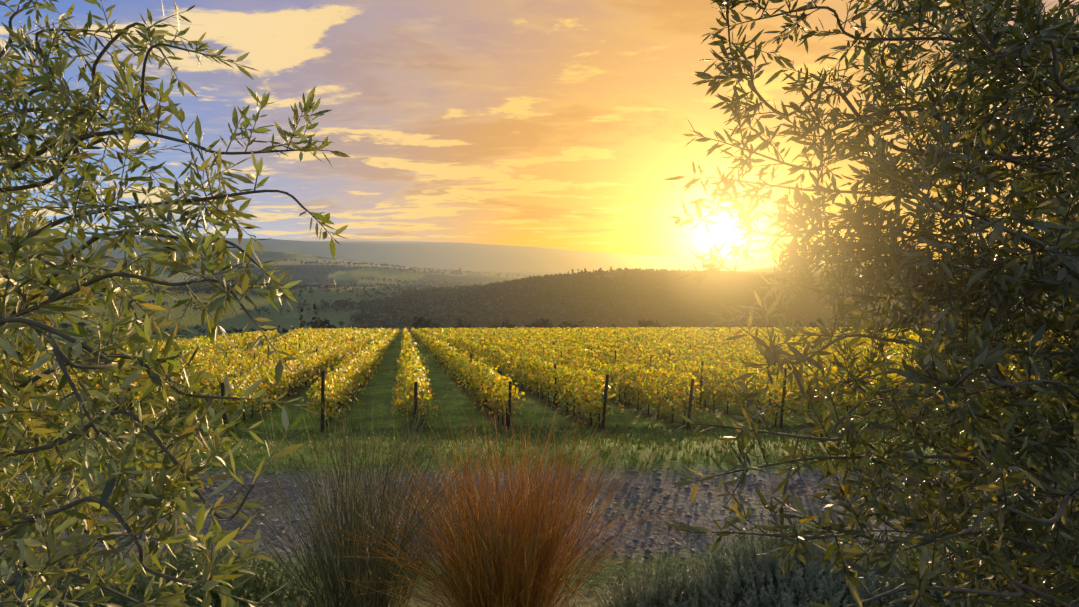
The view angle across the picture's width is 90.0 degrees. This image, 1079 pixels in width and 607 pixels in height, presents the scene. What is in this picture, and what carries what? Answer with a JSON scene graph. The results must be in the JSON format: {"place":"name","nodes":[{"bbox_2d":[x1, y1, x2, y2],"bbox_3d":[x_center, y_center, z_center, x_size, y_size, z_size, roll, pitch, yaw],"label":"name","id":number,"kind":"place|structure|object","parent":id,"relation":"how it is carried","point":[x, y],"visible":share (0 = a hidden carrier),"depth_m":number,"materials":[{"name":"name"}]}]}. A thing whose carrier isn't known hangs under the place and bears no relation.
{"place":"outdoors","nodes":[
{"label":"outdoors","id":0,"kind":"place"},
{"bbox_2d":[0,234,1078,606],"bbox_3d":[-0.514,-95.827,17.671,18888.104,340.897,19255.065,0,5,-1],"label":"ground","id":1,"kind":"structure","parent":0,"point":[506,262],"depth_m":19.92,"materials":[{"name":"green plant"}]},
{"bbox_2d":[0,547,152,606],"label":"shrub","id":2,"kind":"object","parent":1,"relation":"on","point":[59,587],"visible":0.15,"depth_m":3.48,"materials":[{"name":"green plant"}]},
{"bbox_2d":[0,0,349,606],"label":"olive tree","id":3,"kind":"object","parent":1,"relation":"on","point":[17,413],"visible":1,"depth_m":1.19,"materials":[{"name":"green plant"}]},
{"bbox_2d":[78,538,335,606],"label":"shrub","id":4,"kind":"object","parent":1,"relation":"on","point":[255,589],"visible":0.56,"depth_m":3.27,"materials":[{"name":"green plant"}]},
{"bbox_2d":[317,279,335,286],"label":"farmhouse","id":5,"kind":"object","parent":1,"relation":"on","point":[330,282],"visible":0.65,"depth_m":888.51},
{"bbox_2d":[135,362,534,606],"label":"ornamental grass","id":6,"kind":"object","parent":1,"relation":"on","point":[350,569],"visible":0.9,"depth_m":3.32,"materials":[{"name":"green plant"}]},
{"bbox_2d":[450,268,461,273],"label":"farmhouse","id":7,"kind":"object","parent":1,"relation":"on","point":[459,271],"visible":0.98,"depth_m":1388.45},
{"bbox_2d":[289,383,676,606],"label":"ornamental grass","id":8,"kind":"object","parent":1,"relation":"on","point":[486,582],"visible":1,"depth_m":3.38,"materials":[{"name":"brown plant"}]},
{"bbox_2d":[0,259,1057,350],"bbox_3d":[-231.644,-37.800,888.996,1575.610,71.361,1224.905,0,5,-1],"label":"trees","id":9,"kind":"object","parent":1,"relation":"on","point":[413,305],"materials":[{"name":"green plant"}]},
{"bbox_2d":[0,422,1076,606],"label":"grass tufts","id":10,"kind":"object","parent":1,"relation":"on","point":[532,437],"visible":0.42,"depth_m":13.87,"materials":[{"name":"green plant"}]},
{"bbox_2d":[0,326,1077,426],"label":"vine leaves","id":11,"kind":"object","parent":1,"relation":"on","point":[577,356],"visible":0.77,"depth_m":30.51,"materials":[{"name":"yellow plant"}]},
{"bbox_2d":[0,466,1077,565],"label":"track stones","id":12,"kind":"object","parent":1,"relation":"on","point":[647,550],"visible":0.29,"depth_m":9.40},
{"bbox_2d":[29,335,1064,432],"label":"posts","id":13,"kind":"object","parent":1,"relation":"on","point":[508,420],"visible":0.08,"depth_m":20.73,"materials":[{"name":"brown wood"}]},
{"bbox_2d":[595,268,622,281],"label":"farmhouse","id":14,"kind":"object","parent":1,"relation":"on","point":[618,272],"visible":0.35,"depth_m":624.95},
{"bbox_2d":[580,552,725,606],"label":"rosemary bush","id":15,"kind":"object","parent":1,"relation":"on","point":[659,592],"visible":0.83,"depth_m":3.77,"materials":[{"name":"green plant"}]},
{"bbox_2d":[671,517,918,606],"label":"rosemary bush","id":16,"kind":"object","parent":1,"relation":"on","point":[750,577],"visible":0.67,"depth_m":3.56,"materials":[{"name":"green plant"}]},
{"bbox_2d":[663,0,1078,606],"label":"olive tree","id":17,"kind":"object","parent":1,"relation":"on","point":[1029,58],"visible":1,"depth_m":1.42,"materials":[{"name":"green plant"}]},
{"bbox_2d":[880,515,1078,606],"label":"rosemary bush","id":18,"kind":"object","parent":1,"relation":"on","point":[937,597],"visible":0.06,"depth_m":3.43,"materials":[{"name":"green plant"}]},
{"bbox_2d":[0,0,1078,258],"label":"sky","id":19,"kind":"structure","parent":0,"point":[558,124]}
]}

